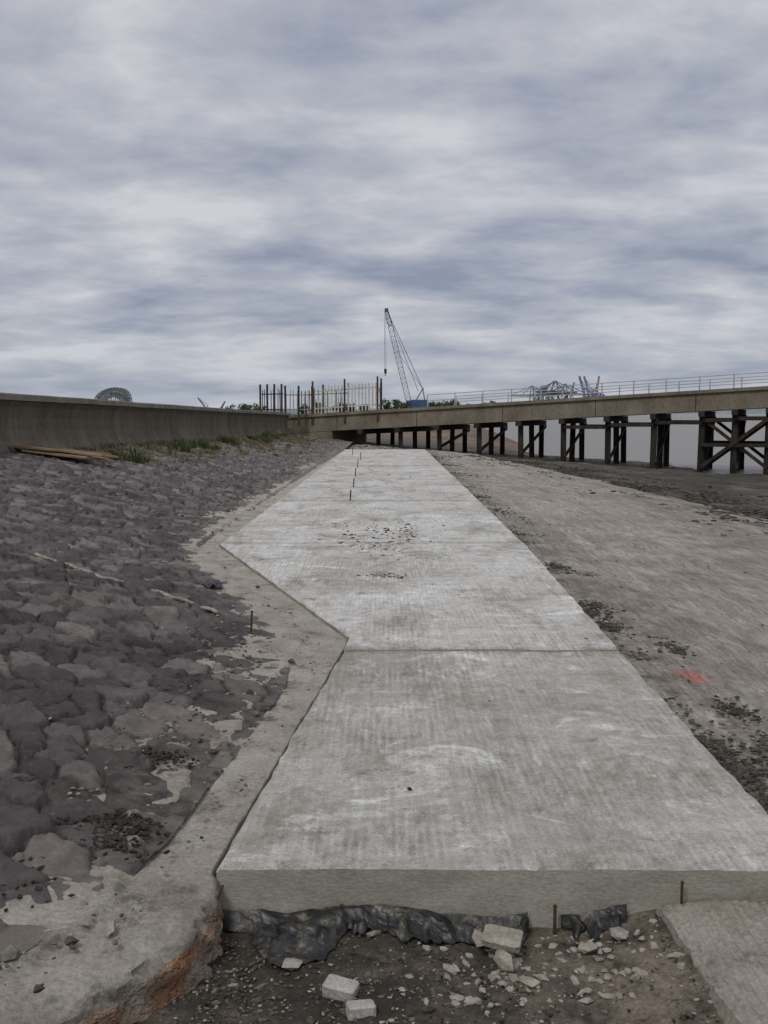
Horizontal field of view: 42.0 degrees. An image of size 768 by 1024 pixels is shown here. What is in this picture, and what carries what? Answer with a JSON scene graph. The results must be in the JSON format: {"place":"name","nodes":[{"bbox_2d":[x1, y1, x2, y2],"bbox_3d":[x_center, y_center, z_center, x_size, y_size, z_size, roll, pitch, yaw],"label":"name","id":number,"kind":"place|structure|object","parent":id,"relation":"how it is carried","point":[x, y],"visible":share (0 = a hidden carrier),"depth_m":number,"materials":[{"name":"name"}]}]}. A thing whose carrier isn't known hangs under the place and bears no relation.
{"place":"outdoors","nodes":[
{"label":"outdoors","id":0,"kind":"place"},
{"bbox_2d":[0,0,767,409],"label":"sky","id":1,"kind":"structure","parent":0,"point":[212,201],"materials":[{"name":"grey"}]},
{"bbox_2d":[251,408,765,413],"bbox_3d":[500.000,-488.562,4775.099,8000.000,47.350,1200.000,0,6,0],"label":"distant hills","id":2,"kind":"structure","parent":0,"point":[755,411],"depth_m":4215.91,"materials":[{"name":"grey"}]},
{"bbox_2d":[256,413,767,516],"bbox_3d":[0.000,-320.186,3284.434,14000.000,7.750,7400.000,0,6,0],"label":"ground","id":3,"kind":"structure","parent":0,"point":[748,486],"depth_m":41.25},
{"bbox_2d":[94,387,131,401],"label":"arched ship loader","id":4,"kind":"object","parent":3,"relation":"on","point":[123,393],"visible":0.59,"depth_m":1184.27,"materials":[{"name":"metal"}]},
{"bbox_2d":[0,400,289,453],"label":"sea wall","id":5,"kind":"structure","parent":3,"relation":"on","point":[55,425],"depth_m":24.67,"materials":[{"name":"concrete"}]},
{"bbox_2d":[12,401,271,443],"bbox_3d":[-6.214,-2.897,33.880,0.210,1.371,30.056,0,6,3],"label":"joint filler","id":6,"kind":"object","parent":5,"relation":"attached to","point":[113,425],"visible":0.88,"depth_m":24.88,"materials":[{"name":"rubber"}]},
{"bbox_2d":[0,392,289,414],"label":"coping","id":7,"kind":"object","parent":5,"relation":"on","point":[34,398],"visible":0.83,"depth_m":24.15,"materials":[{"name":"grey concrete"}]},
{"bbox_2d":[0,449,346,1023],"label":"mortar apron strip","id":8,"kind":"object","parent":3,"relation":"on","point":[169,949],"visible":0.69,"depth_m":3.42,"materials":[{"name":"grey concrete"}]},
{"bbox_2d":[1,492,319,993],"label":"toe rubble","id":9,"kind":"object","parent":8,"relation":"on","point":[10,952],"visible":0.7,"depth_m":4.76,"materials":[{"name":"stone"}]},
{"bbox_2d":[217,885,223,899],"bbox_3d":[-0.569,1.327,3.447,0.038,0.084,0.009,0,6,0],"label":"rebar peg","id":10,"kind":"object","parent":8,"relation":"on","point":[221,889],"visible":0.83,"depth_m":3.44,"materials":[{"name":"metal"}]},
{"bbox_2d":[0,434,353,969],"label":"stone revetment","id":11,"kind":"object","parent":3,"relation":"on","point":[79,654],"visible":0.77,"depth_m":6.27,"materials":[{"name":"grey stone"}]},
{"bbox_2d":[10,444,118,461],"bbox_3d":[-6.098,-1.130,18.942,2.168,0.348,1.339,0,6,0],"label":"timber pile","id":12,"kind":"object","parent":11,"relation":"on","point":[72,453],"visible":0.86,"depth_m":18.66,"materials":[{"name":"brown wood"}]},
{"bbox_2d":[1,745,202,911],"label":"gravel","id":13,"kind":"structure","parent":11,"relation":"on","point":[107,821],"depth_m":3.77,"materials":[{"name":"black gravel"}]},
{"bbox_2d":[34,553,218,613],"bbox_3d":[-2.251,0.577,8.427,2.576,0.240,0.108,5,7,39],"label":"mortar bead","id":14,"kind":"object","parent":11,"relation":"on","point":[163,593],"visible":0.72,"depth_m":8.38,"materials":[{"name":"grey concrete"}]},
{"bbox_2d":[5,447,321,781],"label":"loose rocks","id":15,"kind":"object","parent":11,"relation":"on","point":[23,778],"visible":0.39,"depth_m":5.76,"materials":[{"name":"stone"}]},
{"bbox_2d":[83,431,278,464],"bbox_3d":[-5.325,-2.294,32.656,1.513,0.655,26.036,0,6,2],"label":"weed clump","id":16,"kind":"object","parent":11,"relation":"on","point":[185,445],"visible":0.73,"depth_m":28.47,"materials":[{"name":"green plant"}]},
{"bbox_2d":[74,432,332,458],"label":"rough grass","id":17,"kind":"structure","parent":11,"relation":"on","point":[281,437],"depth_m":27.88,"materials":[{"name":"plant"}]},
{"bbox_2d":[73,434,336,472],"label":"dry grass","id":18,"kind":"structure","parent":11,"relation":"on","point":[242,451],"depth_m":28.20,"materials":[{"name":"brown plant"}]},
{"bbox_2d":[202,580,222,587],"bbox_3d":[-1.539,0.645,8.962,0.181,0.042,0.210,0,6,0],"label":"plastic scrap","id":19,"kind":"object","parent":11,"relation":"on","point":[216,583],"visible":1,"depth_m":8.94,"materials":[{"name":"grey plastic"}]},
{"bbox_2d":[250,611,252,632],"bbox_3d":[-0.943,0.813,7.115,0.027,0.223,0.016,0,6,0],"label":"marker stake","id":20,"kind":"object","parent":11,"relation":"on","point":[251,621],"visible":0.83,"depth_m":7.11,"materials":[{"name":"metal"}]},
{"bbox_2d":[259,384,282,411],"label":"rusty railing","id":21,"kind":"object","parent":3,"relation":"on","point":[274,409],"visible":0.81,"depth_m":55.76,"materials":[{"name":"metal"}]},
{"bbox_2d":[225,398,495,413],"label":"distant trees","id":22,"kind":"object","parent":3,"relation":"on","point":[397,404],"visible":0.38,"depth_m":229.21,"materials":[{"name":"green plant"}]},
{"bbox_2d":[346,444,410,448],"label":"rubble heap","id":23,"kind":"object","parent":3,"relation":"on","point":[364,445],"visible":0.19,"depth_m":52.30,"materials":[{"name":"stone"}]},
{"bbox_2d":[384,308,429,407],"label":"crawler crane","id":24,"kind":"object","parent":3,"relation":"on","point":[416,403],"visible":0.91,"depth_m":247.07,"materials":[{"name":"blue paint"}]},
{"bbox_2d":[134,909,725,1023],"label":"gravel bed","id":25,"kind":"object","parent":3,"relation":"on","point":[648,1005],"visible":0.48,"depth_m":3.16,"materials":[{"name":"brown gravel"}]},
{"bbox_2d":[322,974,359,1000],"bbox_3d":[-0.135,1.494,3.132,0.106,0.045,0.065,6,13,20],"label":"concrete brick","id":26,"kind":"object","parent":25,"relation":"on","point":[337,987],"visible":0.94,"depth_m":3.11,"materials":[{"name":"grey concrete"}]},
{"bbox_2d":[345,999,375,1020],"bbox_3d":[-0.070,1.505,3.023,0.085,0.040,0.055,2,-1,-15],"label":"concrete brick","id":27,"kind":"object","parent":25,"relation":"on","point":[359,1009],"visible":1,"depth_m":3.00,"materials":[{"name":"grey concrete"}]},
{"bbox_2d":[222,904,528,966],"bbox_3d":[-0.033,1.449,3.401,1.084,0.099,0.277,0,6,0],"label":"black plastic sheet","id":28,"kind":"object","parent":25,"relation":"on","point":[304,936],"visible":0.89,"depth_m":3.48,"materials":[{"name":"black plastic"}]},
{"bbox_2d":[282,918,684,1007],"bbox_3d":[0.324,1.472,3.283,1.314,0.114,0.460,0,6,0],"label":"mortar rubble","id":29,"kind":"object","parent":25,"relation":"on","point":[507,962],"visible":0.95,"depth_m":3.26,"materials":[{"name":"grey concrete"}]},
{"bbox_2d":[481,924,522,952],"bbox_3d":[0.400,1.439,3.378,0.131,0.030,0.080,5,24,17],"label":"concrete brick","id":30,"kind":"object","parent":29,"relation":"on","point":[507,939],"visible":1,"depth_m":3.36,"materials":[{"name":"grey concrete"}]},
{"bbox_2d":[553,904,556,934],"bbox_3d":[0.600,1.445,3.514,0.014,0.132,0.014,0,6,0],"label":"rebar peg","id":31,"kind":"object","parent":25,"relation":"on","point":[554,917],"visible":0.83,"depth_m":3.51,"materials":[{"name":"metal"}]},
{"bbox_2d":[561,904,626,941],"bbox_3d":[0.740,1.431,3.466,0.230,0.091,0.124,0,6,0],"label":"black plastic sheet","id":32,"kind":"object","parent":25,"relation":"on","point":[595,923],"visible":0.98,"depth_m":3.51,"materials":[{"name":"black plastic"}]},
{"bbox_2d":[656,899,767,1023],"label":"broken concrete slab","id":33,"kind":"structure","parent":25,"relation":"on","point":[724,944],"depth_m":3.21,"materials":[{"name":"grey concrete"}]},
{"bbox_2d":[680,881,683,904],"bbox_3d":[1.045,1.338,3.509,0.012,0.087,0.012,0,6,0],"label":"rebar peg","id":34,"kind":"object","parent":33,"relation":"on","point":[681,892],"visible":1,"depth_m":3.50,"materials":[{"name":"metal"}]},
{"bbox_2d":[216,449,767,927],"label":"concrete walkway","id":35,"kind":"structure","parent":3,"relation":"on","point":[500,707],"depth_m":4.80,"materials":[{"name":"grey concrete"}]},
{"bbox_2d":[318,452,587,790],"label":"mud clods","id":36,"kind":"object","parent":35,"relation":"on","point":[401,577],"visible":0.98,"depth_m":12.49,"materials":[{"name":"brown soil"}]},
{"bbox_2d":[411,447,767,535],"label":"foreshore rocks","id":37,"kind":"object","parent":3,"relation":"on","point":[717,499],"visible":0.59,"depth_m":29.32,"materials":[{"name":"black stone"}]},
{"bbox_2d":[426,450,767,806],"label":"old concrete apron","id":38,"kind":"object","parent":3,"relation":"on","point":[685,594],"visible":0.91,"depth_m":10.98,"materials":[{"name":"grey concrete"}]},
{"bbox_2d":[433,451,767,813],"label":"seaweed debris","id":39,"kind":"object","parent":38,"relation":"on","point":[727,756],"visible":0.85,"depth_m":5.55,"materials":[{"name":"black plant"}]},
{"bbox_2d":[470,414,767,474],"bbox_3d":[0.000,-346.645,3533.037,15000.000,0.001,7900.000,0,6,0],"label":"water","id":40,"kind":"structure","parent":0,"point":[683,447],"depth_m":101.41,"materials":[{"name":"grey liquid"}]},
{"bbox_2d":[288,372,767,473],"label":"timber pier","id":41,"kind":"structure","parent":40,"relation":"in","point":[359,426],"depth_m":51.25,"materials":[{"name":"wood"}]},
{"bbox_2d":[284,386,311,425],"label":"rusty railing","id":42,"kind":"object","parent":41,"relation":"on","point":[298,395],"visible":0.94,"depth_m":55.71,"materials":[{"name":"grey metal"}]},
{"bbox_2d":[300,383,348,414],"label":"palisade fence","id":43,"kind":"object","parent":41,"relation":"on","point":[336,393],"visible":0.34,"depth_m":60.74,"materials":[{"name":"grey metal"}]},
{"bbox_2d":[312,376,378,424],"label":"palisade fence","id":44,"kind":"object","parent":41,"relation":"on","point":[376,404],"visible":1,"depth_m":55.35,"materials":[{"name":"beige metal"}]},
{"bbox_2d":[379,378,381,409],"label":"palisade fence","id":45,"kind":"object","parent":41,"relation":"on","point":[380,396],"visible":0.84,"depth_m":54.77,"materials":[{"name":"grey metal"}]},
{"bbox_2d":[512,386,546,400],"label":"dock gantry crane","id":46,"kind":"object","parent":40,"relation":"in","point":[530,397],"visible":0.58,"depth_m":1751.01,"materials":[{"name":"metal"}]},
{"bbox_2d":[536,381,576,399],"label":"dock gantry crane","id":47,"kind":"object","parent":40,"relation":"in","point":[551,389],"visible":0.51,"depth_m":1686.12,"materials":[{"name":"metal"}]},
{"bbox_2d":[545,384,586,398],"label":"dock gantry crane","id":48,"kind":"object","parent":40,"relation":"in","point":[563,393],"visible":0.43,"depth_m":1716.06,"materials":[{"name":"metal"}]},
{"bbox_2d":[579,376,598,396],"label":"dock gantry crane","id":49,"kind":"object","parent":40,"relation":"in","point":[593,394],"visible":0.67,"depth_m":1694.55,"materials":[{"name":"blue metal"}]},
{"bbox_2d":[588,376,599,395],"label":"dock gantry crane","id":50,"kind":"object","parent":40,"relation":"in","point":[596,387],"visible":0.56,"depth_m":1746.53,"materials":[{"name":"grey metal"}]},
{"bbox_2d":[583,376,605,395],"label":"dock gantry crane","id":51,"kind":"object","parent":40,"relation":"in","point":[586,382],"visible":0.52,"depth_m":1784.60,"materials":[{"name":"blue metal"}]}
]}

